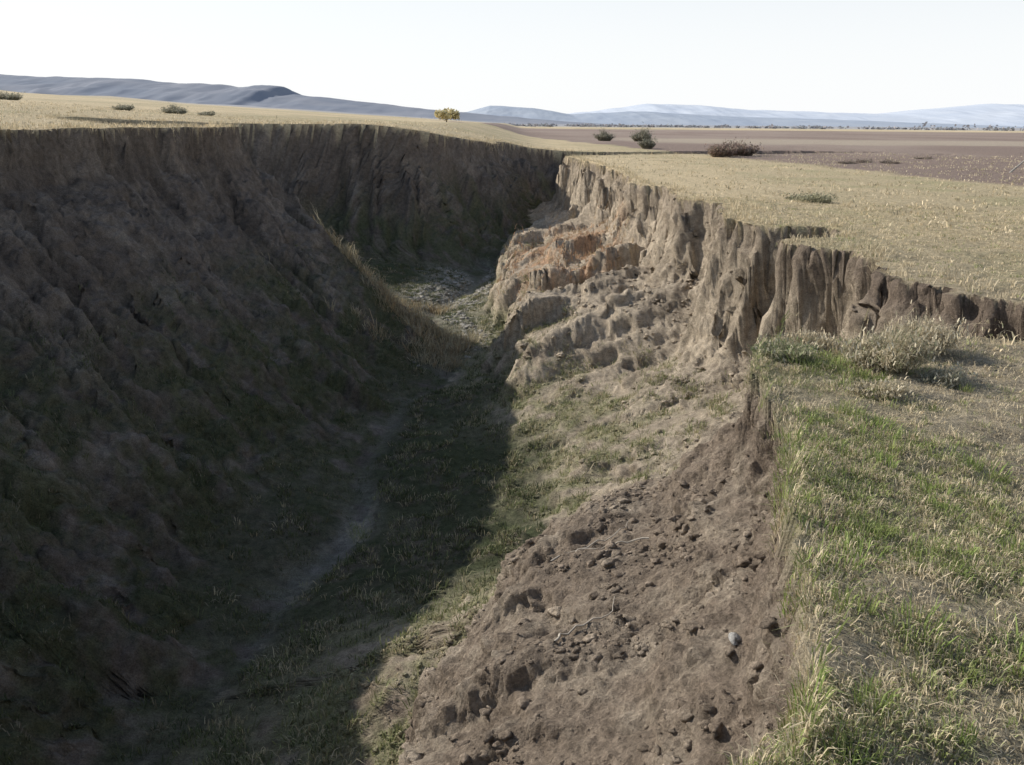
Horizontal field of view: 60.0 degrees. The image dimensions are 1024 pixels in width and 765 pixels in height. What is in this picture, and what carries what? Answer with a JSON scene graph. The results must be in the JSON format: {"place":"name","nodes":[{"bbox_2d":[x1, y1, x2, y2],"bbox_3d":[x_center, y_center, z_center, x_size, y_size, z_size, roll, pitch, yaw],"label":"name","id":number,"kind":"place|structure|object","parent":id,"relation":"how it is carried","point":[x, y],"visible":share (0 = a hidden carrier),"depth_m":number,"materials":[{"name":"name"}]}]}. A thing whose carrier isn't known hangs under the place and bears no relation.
{"place":"outdoors","nodes":[
{"label":"outdoors","id":0,"kind":"place"},
{"bbox_2d":[0,74,613,124],"bbox_3d":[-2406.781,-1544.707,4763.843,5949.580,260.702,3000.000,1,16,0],"label":"distant mesa","id":1,"kind":"structure","parent":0,"point":[269,96],"depth_m":4203.87,"materials":[{"name":"stone"}]},
{"bbox_2d":[0,90,1023,764],"bbox_3d":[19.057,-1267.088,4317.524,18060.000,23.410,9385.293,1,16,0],"label":"ground","id":2,"kind":"structure","parent":0,"point":[108,218],"depth_m":16.05,"materials":[{"name":"brown soil"}]},
{"bbox_2d":[0,90,24,99],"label":"sagebrush","id":3,"kind":"object","parent":2,"relation":"on","point":[10,96],"visible":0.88,"depth_m":62.65,"materials":[{"name":"green plant"}]},
{"bbox_2d":[110,103,137,110],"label":"sagebrush","id":4,"kind":"object","parent":2,"relation":"on","point":[125,108],"visible":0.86,"depth_m":55.25,"materials":[{"name":"green plant"}]},
{"bbox_2d":[158,103,188,113],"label":"sagebrush","id":5,"kind":"object","parent":2,"relation":"on","point":[172,109],"visible":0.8,"depth_m":57.10,"materials":[{"name":"green plant"}]},
{"bbox_2d":[196,110,214,115],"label":"sagebrush","id":6,"kind":"object","parent":2,"relation":"on","point":[205,113],"visible":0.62,"depth_m":57.31,"materials":[{"name":"green plant"}]},
{"bbox_2d":[0,193,745,764],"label":"slope vegetation","id":7,"kind":"object","parent":2,"relation":"on","point":[446,357],"visible":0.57,"depth_m":16.14,"materials":[{"name":"green plant"}]},
{"bbox_2d":[434,107,459,121],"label":"yellow cottonwood tree","id":8,"kind":"object","parent":2,"relation":"on","point":[446,114],"visible":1,"depth_m":143.05,"materials":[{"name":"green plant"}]},
{"bbox_2d":[408,265,495,366],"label":"creek gravel","id":9,"kind":"structure","parent":2,"relation":"on","point":[463,324],"depth_m":36.32,"materials":[{"name":"grey gravel"}]},
{"bbox_2d":[0,99,1023,764],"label":"grass","id":10,"kind":"structure","parent":2,"relation":"on","point":[908,563],"depth_m":4.35,"materials":[{"name":"green plant"}]},
{"bbox_2d":[553,596,614,643],"bbox_3d":[0.476,1.554,5.724,0.660,0.103,0.104,-14,22,-40],"label":"dry branch","id":11,"kind":"object","parent":2,"relation":"on","point":[557,639],"visible":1,"depth_m":5.70,"materials":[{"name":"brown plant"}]},
{"bbox_2d":[550,521,628,562],"bbox_3d":[0.646,1.276,7.044,0.894,0.152,0.097,-12,20,-36],"label":"dry branch","id":12,"kind":"object","parent":2,"relation":"on","point":[554,559],"visible":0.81,"depth_m":7.02,"materials":[{"name":"brown plant"}]},
{"bbox_2d":[591,127,616,140],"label":"willow bush","id":13,"kind":"object","parent":2,"relation":"on","point":[605,136],"visible":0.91,"depth_m":111.30,"materials":[{"name":"green plant"}]},
{"bbox_2d":[568,537,648,552],"bbox_3d":[0.693,1.317,6.962,0.747,0.302,0.064,5,17,14],"label":"exposed root","id":14,"kind":"object","parent":2,"relation":"on","point":[618,542],"visible":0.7,"depth_m":6.89,"materials":[{"name":"brown plant"}]},
{"bbox_2d":[322,198,930,764],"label":"soil clods","id":15,"kind":"object","parent":2,"relation":"on","point":[500,738],"visible":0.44,"depth_m":6.51,"materials":[{"name":"brown soil"}]},
{"bbox_2d":[629,122,654,141],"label":"willow bush","id":16,"kind":"object","parent":2,"relation":"on","point":[641,135],"visible":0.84,"depth_m":107.30,"materials":[{"name":"green plant"}]},
{"bbox_2d":[637,136,657,148],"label":"willow bush","id":17,"kind":"object","parent":2,"relation":"on","point":[647,144],"visible":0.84,"depth_m":76.94,"materials":[{"name":"green plant"}]},
{"bbox_2d":[704,139,742,156],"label":"willow bush","id":18,"kind":"object","parent":2,"relation":"on","point":[724,150],"visible":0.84,"depth_m":57.58,"materials":[{"name":"brown plant"}]},
{"bbox_2d":[728,632,741,645],"bbox_3d":[1.147,1.318,4.552,0.062,0.045,0.129,1,16,0],"label":"white rock","id":19,"kind":"object","parent":2,"relation":"on","point":[734,638],"visible":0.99,"depth_m":4.54,"materials":[{"name":"white stone"}]},
{"bbox_2d":[451,119,1023,130],"bbox_3d":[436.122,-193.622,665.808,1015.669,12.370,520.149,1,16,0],"label":"distant trees","id":20,"kind":"object","parent":2,"relation":"on","point":[989,128],"visible":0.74,"depth_m":691.60,"materials":[{"name":"foliage"},{"name":"wood"}]},
{"bbox_2d":[726,137,763,155],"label":"willow bush","id":21,"kind":"object","parent":2,"relation":"on","point":[747,151],"visible":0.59,"depth_m":59.39,"materials":[{"name":"brown plant"}]},
{"bbox_2d":[781,191,841,202],"bbox_3d":[8.073,-5.016,23.903,1.513,0.364,1.616,1,16,0],"label":"sagebrush","id":22,"kind":"object","parent":2,"relation":"on","point":[813,197],"visible":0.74,"depth_m":23.64,"materials":[{"name":"green plant"}]},
{"bbox_2d":[835,159,857,163],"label":"sagebrush","id":23,"kind":"object","parent":2,"relation":"on","point":[848,162],"visible":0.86,"depth_m":50.32,"materials":[{"name":"grey plant"}]},
{"bbox_2d":[856,158,874,162],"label":"sagebrush","id":24,"kind":"object","parent":2,"relation":"on","point":[864,161],"visible":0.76,"depth_m":51.24,"materials":[{"name":"grey plant"}]},
{"bbox_2d":[877,158,902,163],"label":"sagebrush","id":25,"kind":"object","parent":2,"relation":"on","point":[887,161],"visible":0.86,"depth_m":50.32,"materials":[{"name":"grey plant"}]},
{"bbox_2d":[838,319,963,373],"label":"bunch grass","id":26,"kind":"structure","parent":2,"relation":"on","point":[890,354],"depth_m":7.17,"materials":[{"name":"plant"}]},
{"bbox_2d":[913,156,932,158],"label":"sagebrush","id":27,"kind":"object","parent":2,"relation":"on","point":[927,157],"visible":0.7,"depth_m":56.10,"materials":[{"name":"grey plant"}]},
{"bbox_2d":[872,300,982,355],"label":"bunch grass","id":28,"kind":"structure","parent":2,"relation":"on","point":[946,340],"depth_m":7.87,"materials":[{"name":"plant"}]},
{"bbox_2d":[916,362,978,388],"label":"bunch grass","id":29,"kind":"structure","parent":2,"relation":"on","point":[952,376],"depth_m":6.94,"materials":[{"name":"plant"}]},
{"bbox_2d":[1009,155,1023,172],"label":"leaning bare tree","id":30,"kind":"object","parent":2,"relation":"on","point":[1017,166],"visible":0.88,"depth_m":42.23,"materials":[{"name":"grey plant"}]},
{"bbox_2d":[0,0,1023,113],"label":"sky","id":31,"kind":"structure","parent":0,"point":[562,56],"materials":[{"name":"white"}]},
{"bbox_2d":[468,106,1023,127],"bbox_3d":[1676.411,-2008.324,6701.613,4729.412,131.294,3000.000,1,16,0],"label":"distant hills","id":32,"kind":"structure","parent":0,"point":[638,118],"depth_m":5834.85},
{"bbox_2d":[748,332,823,364],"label":"bunch grass","id":33,"kind":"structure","parent":0,"point":[777,349],"depth_m":7.32,"materials":[{"name":"green plant"}]},
{"bbox_2d":[568,104,1023,126],"bbox_3d":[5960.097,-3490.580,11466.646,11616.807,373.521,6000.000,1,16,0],"label":"distant mountains","id":34,"kind":"structure","parent":0,"point":[997,114],"depth_m":10262.14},
{"bbox_2d":[776,325,845,350],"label":"bunch grass","id":35,"kind":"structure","parent":0,"point":[820,339],"depth_m":7.98,"materials":[{"name":"plant"}]},
{"bbox_2d":[841,373,918,399],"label":"bunch grass","id":36,"kind":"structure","parent":0,"point":[894,386],"depth_m":6.50,"materials":[{"name":"plant"}]}
]}

